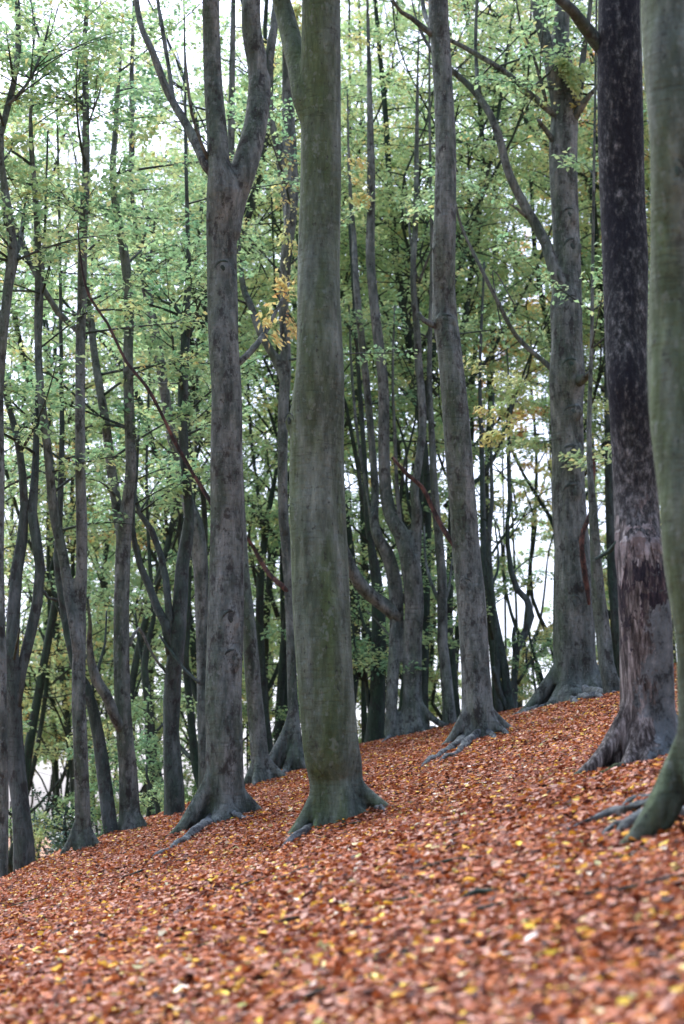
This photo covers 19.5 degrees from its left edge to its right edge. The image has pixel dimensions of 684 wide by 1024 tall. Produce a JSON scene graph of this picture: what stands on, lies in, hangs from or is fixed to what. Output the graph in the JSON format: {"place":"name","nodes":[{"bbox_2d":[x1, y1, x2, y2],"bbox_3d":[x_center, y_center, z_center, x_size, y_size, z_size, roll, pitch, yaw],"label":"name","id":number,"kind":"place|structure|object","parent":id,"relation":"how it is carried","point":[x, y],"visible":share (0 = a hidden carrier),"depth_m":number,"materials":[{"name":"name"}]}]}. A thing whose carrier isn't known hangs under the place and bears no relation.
{"place":"outdoors","nodes":[
{"label":"outdoors","id":0,"kind":"place"},
{"bbox_2d":[0,0,648,835],"label":"sky","id":1,"kind":"structure","parent":0,"point":[520,544],"materials":[{"name":"white"}]},
{"bbox_2d":[0,662,683,1023],"bbox_3d":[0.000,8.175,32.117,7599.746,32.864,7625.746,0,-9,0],"label":"ground","id":2,"kind":"structure","parent":0,"point":[539,954],"depth_m":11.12,"materials":[{"name":"brown plant"}]},
{"bbox_2d":[12,808,71,859],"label":"understorey sapling","id":3,"kind":"object","parent":2,"relation":"on","point":[39,836],"visible":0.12,"depth_m":46.93,"materials":[{"name":"green plant"}]},
{"bbox_2d":[0,145,106,830],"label":"beech tree","id":4,"kind":"object","parent":2,"relation":"on","point":[95,219],"visible":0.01,"depth_m":81.32,"materials":[{"name":"green plant"}]},
{"bbox_2d":[4,159,107,854],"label":"beech tree","id":5,"kind":"object","parent":2,"relation":"on","point":[32,800],"visible":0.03,"depth_m":76.91,"materials":[{"name":"green plant"}]},
{"bbox_2d":[0,19,114,872],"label":"beech tree","id":6,"kind":"object","parent":2,"relation":"on","point":[31,725],"visible":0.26,"depth_m":49.50,"materials":[{"name":"grey plant"}]},
{"bbox_2d":[0,86,121,840],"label":"beech tree","id":7,"kind":"object","parent":2,"relation":"on","point":[51,218],"visible":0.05,"depth_m":68.98,"materials":[{"name":"green plant"}]},
{"bbox_2d":[28,784,94,856],"bbox_3d":[-4.854,5.893,35.427,1.853,2.086,1.971,3,-9,-17],"label":"holly bush","id":8,"kind":"object","parent":2,"relation":"on","point":[65,832],"visible":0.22,"depth_m":35.51,"materials":[{"name":"green plant"}]},
{"bbox_2d":[9,772,118,834],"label":"understorey sapling","id":9,"kind":"object","parent":2,"relation":"on","point":[71,795],"visible":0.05,"depth_m":53.62,"materials":[{"name":"green plant"}]},
{"bbox_2d":[0,261,143,857],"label":"beech tree","id":10,"kind":"object","parent":2,"relation":"on","point":[53,798],"visible":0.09,"depth_m":63.93,"materials":[{"name":"green plant"}]},
{"bbox_2d":[0,109,148,871],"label":"beech tree","id":11,"kind":"object","parent":2,"relation":"on","point":[22,827],"visible":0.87,"depth_m":31.27,"materials":[{"name":"grey plant"}]},
{"bbox_2d":[21,319,131,860],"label":"beech tree","id":12,"kind":"object","parent":2,"relation":"on","point":[49,745],"visible":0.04,"depth_m":74.50,"materials":[{"name":"green plant"}]},
{"bbox_2d":[45,801,114,852],"bbox_3d":[-4.426,5.408,33.051,0.973,1.203,1.287,9,-12,-43],"label":"holly bush","id":13,"kind":"object","parent":2,"relation":"on","point":[65,808],"visible":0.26,"depth_m":33.04,"materials":[{"name":"green plant"}]},
{"bbox_2d":[54,745,114,836],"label":"understorey sapling","id":14,"kind":"object","parent":2,"relation":"on","point":[93,779],"visible":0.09,"depth_m":49.02,"materials":[{"name":"green plant"}]},
{"bbox_2d":[0,0,177,876],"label":"beech tree","id":15,"kind":"object","parent":2,"relation":"on","point":[16,55],"visible":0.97,"depth_m":30.36,"materials":[{"name":"green plant"}]},
{"bbox_2d":[0,0,195,873],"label":"beech tree","id":16,"kind":"object","parent":2,"relation":"on","point":[44,702],"visible":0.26,"depth_m":53.27,"materials":[{"name":"green plant"}]},
{"bbox_2d":[0,94,200,833],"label":"beech tree","id":17,"kind":"object","parent":2,"relation":"on","point":[106,800],"visible":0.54,"depth_m":33.92,"materials":[{"name":"grey plant"}]},
{"bbox_2d":[58,721,144,830],"bbox_3d":[-4.920,7.349,44.172,2.199,5.364,2.387,-8,-12,41],"label":"shrub","id":18,"kind":"object","parent":2,"relation":"on","point":[94,768],"visible":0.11,"depth_m":44.22,"materials":[{"name":"green plant"}]},
{"bbox_2d":[0,126,203,849],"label":"beech tree","id":19,"kind":"object","parent":2,"relation":"on","point":[96,158],"visible":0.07,"depth_m":67.67,"materials":[{"name":"green plant"}]},
{"bbox_2d":[1,113,205,806],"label":"beech tree","id":20,"kind":"object","parent":2,"relation":"on","point":[46,738],"visible":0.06,"depth_m":61.90,"materials":[{"name":"green plant"}]},
{"bbox_2d":[51,740,163,835],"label":"understorey sapling","id":21,"kind":"object","parent":2,"relation":"on","point":[93,787],"visible":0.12,"depth_m":43.81,"materials":[{"name":"green wood"}]},
{"bbox_2d":[24,112,209,853],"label":"beech tree","id":22,"kind":"object","parent":2,"relation":"on","point":[103,538],"visible":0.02,"depth_m":79.42,"materials":[{"name":"green plant"}]},
{"bbox_2d":[0,0,246,856],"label":"beech tree","id":23,"kind":"object","parent":2,"relation":"on","point":[81,834],"visible":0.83,"depth_m":31.99,"materials":[{"name":"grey plant"}]},
{"bbox_2d":[0,0,247,828],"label":"beech tree","id":24,"kind":"object","parent":2,"relation":"on","point":[134,581],"visible":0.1,"depth_m":57.07,"materials":[{"name":"green plant"}]},
{"bbox_2d":[51,341,210,814],"bbox_3d":[-4.636,2.455,44.344,3.878,13.046,3.304,5,-10,-31],"label":"beech tree","id":25,"kind":"object","parent":2,"relation":"on","point":[144,657],"visible":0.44,"depth_m":44.18,"materials":[{"name":"grey plant"}]},
{"bbox_2d":[4,0,262,831],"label":"beech tree","id":26,"kind":"object","parent":2,"relation":"on","point":[118,707],"visible":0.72,"depth_m":34.11,"materials":[{"name":"green plant"}]},
{"bbox_2d":[4,31,277,852],"bbox_3d":[-7.285,0.637,55.364,11.077,30.364,9.694,0,-9,0],"label":"beech tree","id":27,"kind":"object","parent":2,"relation":"on","point":[50,757],"visible":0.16,"depth_m":55.13,"materials":[{"name":"green plant"}]},
{"bbox_2d":[93,681,196,816],"bbox_3d":[-4.085,5.487,40.202,2.484,4.221,2.130,0,-9,0],"label":"shrub","id":28,"kind":"object","parent":2,"relation":"on","point":[148,744],"visible":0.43,"depth_m":40.12,"materials":[{"name":"green plant"}]},
{"bbox_2d":[25,145,275,786],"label":"beech tree","id":29,"kind":"object","parent":2,"relation":"on","point":[181,733],"visible":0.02,"depth_m":78.49,"materials":[{"name":"green plant"}]},
{"bbox_2d":[10,43,291,803],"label":"beech tree","id":30,"kind":"object","parent":2,"relation":"on","point":[162,541],"visible":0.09,"depth_m":65.64,"materials":[{"name":"green plant"}]},
{"bbox_2d":[45,1,260,819],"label":"beech tree","id":31,"kind":"object","parent":2,"relation":"on","point":[195,68],"visible":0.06,"depth_m":67.12,"materials":[{"name":"green plant"}]},
{"bbox_2d":[118,765,187,813],"bbox_3d":[-3.517,5.470,37.650,1.641,1.773,1.180,-4,-10,25],"label":"shrub","id":32,"kind":"object","parent":2,"relation":"on","point":[154,797],"visible":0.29,"depth_m":37.66,"materials":[{"name":"green plant"}]},
{"bbox_2d":[46,150,271,815],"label":"beech tree","id":33,"kind":"object","parent":2,"relation":"on","point":[163,663],"visible":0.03,"depth_m":76.81,"materials":[{"name":"green plant"}]},
{"bbox_2d":[47,0,273,787],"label":"beech tree","id":34,"kind":"object","parent":2,"relation":"on","point":[200,565],"visible":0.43,"depth_m":41.52,"materials":[{"name":"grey plant"}]},
{"bbox_2d":[131,697,194,813],"bbox_3d":[-4.224,6.915,46.696,2.284,5.530,1.986,0,-9,0],"label":"shrub","id":35,"kind":"object","parent":2,"relation":"on","point":[160,773],"visible":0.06,"depth_m":47.16,"materials":[{"name":"green plant"}]},
{"bbox_2d":[77,0,294,858],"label":"beech tree","id":36,"kind":"object","parent":2,"relation":"on","point":[221,793],"visible":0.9,"depth_m":27.43,"materials":[{"name":"grey plant"}]},
{"bbox_2d":[182,755,196,800],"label":"understorey sapling","id":37,"kind":"object","parent":2,"relation":"on","point":[185,760],"depth_m":48.60,"materials":[{"name":"green plant"}]},
{"bbox_2d":[100,0,285,785],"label":"beech tree","id":38,"kind":"object","parent":2,"relation":"on","point":[263,766],"visible":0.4,"depth_m":37.56,"materials":[{"name":"grey plant"}]},
{"bbox_2d":[4,0,383,794],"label":"beech tree","id":39,"kind":"object","parent":2,"relation":"on","point":[254,288],"visible":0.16,"depth_m":48.95,"materials":[{"name":"green plant"}]},
{"bbox_2d":[104,85,297,763],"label":"beech tree","id":40,"kind":"object","parent":2,"relation":"on","point":[274,658],"visible":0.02,"depth_m":83.68,"materials":[{"name":"green plant"}]},
{"bbox_2d":[13,14,391,756],"bbox_3d":[-4.257,-0.349,54.656,10.883,27.220,8.528,-5,-10,31],"label":"beech tree","id":41,"kind":"object","parent":2,"relation":"on","point":[193,644],"visible":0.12,"depth_m":53.84,"materials":[{"name":"green plant"}]},
{"bbox_2d":[0,0,406,711],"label":"beech tree","id":42,"kind":"object","parent":2,"relation":"on","point":[250,340],"visible":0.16,"depth_m":47.41,"materials":[{"name":"green plant"}]},
{"bbox_2d":[63,0,356,816],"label":"beech tree","id":43,"kind":"object","parent":2,"relation":"on","point":[172,618],"visible":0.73,"depth_m":34.55,"materials":[{"name":"green plant"}]},
{"bbox_2d":[138,316,293,789],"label":"beech tree","id":44,"kind":"object","parent":2,"relation":"on","point":[191,755],"visible":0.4,"depth_m":45.96,"materials":[{"name":"grey plant"}]},
{"bbox_2d":[131,206,358,729],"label":"beech tree","id":45,"kind":"object","parent":2,"relation":"on","point":[271,703],"visible":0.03,"depth_m":73.02,"materials":[{"name":"green plant"}]},
{"bbox_2d":[242,665,250,773],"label":"understorey sapling","id":46,"kind":"object","parent":2,"relation":"on","point":[246,764],"visible":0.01,"depth_m":64.79,"materials":[{"name":"green wood"}]},
{"bbox_2d":[195,531,299,768],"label":"beech tree","id":47,"kind":"object","parent":2,"relation":"on","point":[284,712],"visible":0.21,"depth_m":51.97,"materials":[{"name":"grey plant"}]},
{"bbox_2d":[91,37,411,798],"bbox_3d":[-2.296,-0.303,66.273,9.096,36.436,11.615,-6,-11,35],"label":"beech tree","id":48,"kind":"object","parent":2,"relation":"on","point":[258,468],"visible":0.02,"depth_m":64.86,"materials":[{"name":"green plant"}]},
{"bbox_2d":[176,186,361,753],"bbox_3d":[-2.263,0.148,50.380,4.419,18.210,4.796,-4,-10,24],"label":"beech tree","id":49,"kind":"object","parent":2,"relation":"on","point":[268,518],"visible":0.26,"depth_m":50.20,"materials":[{"name":"grey plant"}]},
{"bbox_2d":[131,0,417,777],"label":"beech tree","id":50,"kind":"object","parent":2,"relation":"on","point":[288,746],"visible":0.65,"depth_m":40.12,"materials":[{"name":"grey plant"}]},
{"bbox_2d":[156,0,414,721],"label":"beech tree","id":51,"kind":"object","parent":2,"relation":"on","point":[271,366],"visible":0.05,"depth_m":64.49,"materials":[{"name":"green plant"}]},
{"bbox_2d":[276,986,326,1010],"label":"fallen twig","id":52,"kind":"object","parent":2,"relation":"on","point":[313,993],"visible":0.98,"depth_m":10.03,"materials":[{"name":"brown wood"}]},
{"bbox_2d":[147,0,458,707],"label":"beech tree","id":53,"kind":"object","parent":2,"relation":"on","point":[353,551],"visible":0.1,"depth_m":52.68,"materials":[{"name":"green plant"}]},
{"bbox_2d":[143,23,492,708],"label":"beech tree","id":54,"kind":"object","parent":2,"relation":"on","point":[258,544],"visible":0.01,"depth_m":68.22,"materials":[{"name":"green plant"}]},
{"bbox_2d":[142,0,496,709],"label":"beech tree","id":55,"kind":"object","parent":2,"relation":"on","point":[266,598],"visible":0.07,"depth_m":56.08,"materials":[{"name":"green plant"}]},
{"bbox_2d":[243,46,404,737],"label":"beech tree","id":56,"kind":"object","parent":2,"relation":"on","point":[275,681],"depth_m":81.10,"materials":[{"name":"green plant"}]},
{"bbox_2d":[120,0,535,768],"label":"beech tree","id":57,"kind":"object","parent":2,"relation":"on","point":[280,692],"visible":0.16,"depth_m":52.97,"materials":[{"name":"green plant"}]},
{"bbox_2d":[272,0,393,847],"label":"beech tree","id":58,"kind":"object","parent":2,"relation":"on","point":[340,789],"visible":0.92,"depth_m":22.46,"materials":[{"name":"green plant"}]},
{"bbox_2d":[242,2,440,672],"bbox_3d":[-0.115,-2.838,64.858,8.444,36.102,10.874,0,-9,0],"label":"beech tree","id":59,"kind":"object","parent":2,"relation":"on","point":[345,441],"visible":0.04,"depth_m":64.89,"materials":[{"name":"green plant"}]},
{"bbox_2d":[279,0,436,742],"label":"beech tree","id":60,"kind":"object","parent":2,"relation":"on","point":[369,626],"visible":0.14,"depth_m":55.24,"materials":[{"name":"green plant"}]},
{"bbox_2d":[245,12,479,716],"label":"beech tree","id":61,"kind":"object","parent":2,"relation":"on","point":[391,450],"visible":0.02,"depth_m":72.88,"materials":[{"name":"green plant"}]},
{"bbox_2d":[243,0,501,743],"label":"beech tree","id":62,"kind":"object","parent":2,"relation":"on","point":[406,514],"visible":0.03,"depth_m":64.77,"materials":[{"name":"green plant"}]},
{"bbox_2d":[260,218,497,742],"bbox_3d":[0.813,-0.631,45.507,5.290,12.766,5.027,0,-9,0],"label":"beech tree","id":63,"kind":"object","parent":2,"relation":"on","point":[378,665],"visible":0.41,"depth_m":45.03,"materials":[{"name":"grey plant"}]},
{"bbox_2d":[242,47,536,721],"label":"beech tree","id":64,"kind":"object","parent":2,"relation":"on","point":[402,444],"visible":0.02,"depth_m":73.51,"materials":[{"name":"green plant"}]},
{"bbox_2d":[196,0,588,710],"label":"beech tree","id":65,"kind":"object","parent":2,"relation":"on","point":[410,372],"visible":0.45,"depth_m":49.33,"materials":[{"name":"green plant"}]},
{"bbox_2d":[243,0,543,700],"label":"beech tree","id":66,"kind":"object","parent":2,"relation":"on","point":[438,683],"visible":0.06,"depth_m":65.75,"materials":[{"name":"green plant"}]},
{"bbox_2d":[202,0,597,724],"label":"beech tree","id":67,"kind":"object","parent":2,"relation":"on","point":[388,188],"visible":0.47,"depth_m":49.56,"materials":[{"name":"green plant"}]},
{"bbox_2d":[279,0,536,652],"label":"beech tree","id":68,"kind":"object","parent":2,"relation":"on","point":[468,352],"visible":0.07,"depth_m":78.24,"materials":[{"name":"green plant"}]},
{"bbox_2d":[341,0,495,741],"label":"beech tree","id":69,"kind":"object","parent":2,"relation":"on","point":[414,714],"visible":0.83,"depth_m":43.38,"materials":[{"name":"green plant"}]},
{"bbox_2d":[349,11,504,706],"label":"beech tree","id":70,"kind":"object","parent":2,"relation":"on","point":[443,461],"visible":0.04,"depth_m":82.51,"materials":[{"name":"green plant"}]},
{"bbox_2d":[367,431,531,718],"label":"beech tree","id":71,"kind":"object","parent":2,"relation":"on","point":[450,609],"visible":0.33,"depth_m":49.03,"materials":[{"name":"green plant"}]},
{"bbox_2d":[418,855,482,870],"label":"fallen twig","id":72,"kind":"object","parent":2,"relation":"on","point":[438,863],"visible":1,"depth_m":13.90,"materials":[{"name":"brown wood"}]},
{"bbox_2d":[352,0,548,723],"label":"beech tree","id":73,"kind":"object","parent":2,"relation":"on","point":[441,594],"visible":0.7,"depth_m":43.38,"materials":[{"name":"grey plant"}]},
{"bbox_2d":[391,0,512,766],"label":"beech tree","id":74,"kind":"object","parent":2,"relation":"on","point":[479,715],"visible":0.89,"depth_m":32.81,"materials":[{"name":"grey plant"}]},
{"bbox_2d":[289,0,647,708],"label":"beech tree","id":75,"kind":"object","parent":2,"relation":"on","point":[471,414],"visible":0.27,"depth_m":54.68,"materials":[{"name":"green plant"}]},
{"bbox_2d":[416,262,522,711],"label":"beech tree","id":76,"kind":"object","parent":2,"relation":"on","point":[504,699],"visible":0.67,"depth_m":46.26,"materials":[{"name":"green plant"}]},
{"bbox_2d":[342,0,597,691],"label":"beech tree","id":77,"kind":"object","parent":2,"relation":"on","point":[490,391],"visible":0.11,"depth_m":59.79,"materials":[{"name":"green plant"}]},
{"bbox_2d":[352,2,596,720],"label":"beech tree","id":78,"kind":"object","parent":2,"relation":"on","point":[436,709],"visible":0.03,"depth_m":66.48,"materials":[{"name":"green plant"}]},
{"bbox_2d":[344,0,610,715],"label":"beech tree","id":79,"kind":"object","parent":2,"relation":"on","point":[545,178],"visible":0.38,"depth_m":51.26,"materials":[{"name":"green plant"}]},
{"bbox_2d":[461,888,497,897],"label":"fallen twig","id":80,"kind":"object","parent":2,"relation":"on","point":[476,891],"visible":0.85,"depth_m":12.24,"materials":[{"name":"grey wood"}]},
{"bbox_2d":[440,233,549,651],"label":"autumn tree","id":81,"kind":"object","parent":2,"relation":"on","point":[527,464],"visible":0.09,"depth_m":72.98,"materials":[{"name":"green wood"}]},
{"bbox_2d":[476,897,530,910],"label":"fallen twig","id":82,"kind":"object","parent":2,"relation":"on","point":[491,905],"visible":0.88,"depth_m":11.25,"materials":[{"name":"brown wood"}]},
{"bbox_2d":[457,268,550,706],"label":"autumn tree","id":83,"kind":"object","parent":2,"relation":"on","point":[529,308],"visible":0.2,"depth_m":67.10,"materials":[{"name":"green plant"}]},
{"bbox_2d":[399,0,619,714],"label":"beech tree","id":84,"kind":"object","parent":2,"relation":"on","point":[573,674],"visible":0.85,"depth_m":38.99,"materials":[{"name":"green plant"}]},
{"bbox_2d":[477,349,550,707],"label":"young tree","id":85,"kind":"object","parent":2,"relation":"on","point":[516,649],"visible":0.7,"depth_m":47.33,"materials":[{"name":"green wood"}]},
{"bbox_2d":[434,43,603,725],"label":"beech tree","id":86,"kind":"object","parent":2,"relation":"on","point":[535,423],"visible":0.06,"depth_m":77.13,"materials":[{"name":"green plant"}]},
{"bbox_2d":[505,625,552,700],"bbox_3d":[4.710,3.938,45.831,1.714,2.723,1.601,-7,-11,38],"label":"shrub","id":87,"kind":"object","parent":2,"relation":"on","point":[535,648],"visible":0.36,"depth_m":45.96,"materials":[{"name":"green plant"}]},
{"bbox_2d":[507,611,552,703],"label":"beech sapling","id":88,"kind":"object","parent":2,"relation":"on","point":[542,634],"visible":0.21,"depth_m":53.93,"materials":[{"name":"green plant"}]},
{"bbox_2d":[440,2,649,685],"bbox_3d":[7.230,-5.435,61.165,9.022,33.272,8.897,0,-9,0],"label":"beech tree","id":89,"kind":"object","parent":2,"relation":"on","point":[540,618],"visible":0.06,"depth_m":60.92,"materials":[{"name":"green plant"}]},
{"bbox_2d":[426,0,673,673],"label":"beech tree","id":90,"kind":"object","parent":2,"relation":"on","point":[526,406],"visible":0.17,"depth_m":55.32,"materials":[{"name":"green plant"}]},
{"bbox_2d":[493,64,608,662],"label":"beech tree","id":91,"kind":"object","parent":2,"relation":"on","point":[537,552],"visible":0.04,"depth_m":84.81,"materials":[{"name":"green plant"}]},
{"bbox_2d":[436,89,675,663],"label":"beech tree","id":92,"kind":"object","parent":2,"relation":"on","point":[519,496],"visible":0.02,"depth_m":72.97,"materials":[{"name":"green plant"}]},
{"bbox_2d":[475,1,648,581],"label":"beech tree","id":93,"kind":"object","parent":2,"relation":"on","point":[540,404],"visible":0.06,"depth_m":61.41,"materials":[{"name":"green plant"}]},
{"bbox_2d":[480,0,649,570],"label":"beech tree","id":94,"kind":"object","parent":2,"relation":"on","point":[544,311],"visible":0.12,"depth_m":56.56,"materials":[{"name":"green plant"}]},
{"bbox_2d":[479,0,660,526],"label":"beech tree","id":95,"kind":"object","parent":2,"relation":"on","point":[594,430],"visible":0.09,"depth_m":54.46,"materials":[{"name":"green plant"}]},
{"bbox_2d":[492,0,648,693],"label":"beech tree","id":96,"kind":"object","parent":2,"relation":"on","point":[609,676],"visible":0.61,"depth_m":36.19,"materials":[{"name":"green plant"}]},
{"bbox_2d":[493,95,648,663],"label":"beech tree","id":97,"kind":"object","parent":2,"relation":"on","point":[600,480],"visible":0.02,"depth_m":84.69,"materials":[{"name":"green plant"}]},
{"bbox_2d":[486,33,673,657],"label":"beech tree","id":98,"kind":"object","parent":2,"relation":"on","point":[607,600],"visible":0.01,"depth_m":66.39,"materials":[{"name":"green plant"}]},
{"bbox_2d":[535,3,649,548],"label":"beech tree","id":99,"kind":"object","parent":2,"relation":"on","point":[647,177],"visible":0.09,"depth_m":52.87,"materials":[{"name":"green plant"}]},
{"bbox_2d":[541,113,649,677],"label":"beech tree","id":100,"kind":"object","parent":2,"relation":"on","point":[612,574],"visible":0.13,"depth_m":52.52,"materials":[{"name":"green plant"}]},
{"bbox_2d":[530,268,676,661],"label":"beech tree","id":101,"kind":"object","parent":2,"relation":"on","point":[548,537],"visible":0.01,"depth_m":66.18,"materials":[{"name":"green plant"}]},
{"bbox_2d":[554,0,677,774],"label":"beech tree","id":102,"kind":"object","parent":2,"relation":"on","point":[644,725],"visible":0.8,"depth_m":19.45,"materials":[{"name":"brown plant"}]},
{"bbox_2d":[554,0,683,847],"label":"beech tree","id":103,"kind":"object","parent":2,"relation":"on","point":[662,30],"visible":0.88,"depth_m":13.59,"materials":[{"name":"grey plant"}]},
{"bbox_2d":[584,874,672,894],"bbox_3d":[1.564,2.032,10.847,0.487,0.120,0.099,-1,-9,3],"label":"fallen twig","id":104,"kind":"object","parent":2,"relation":"on","point":[618,888],"visible":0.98,"depth_m":10.82,"materials":[{"name":"brown wood"}]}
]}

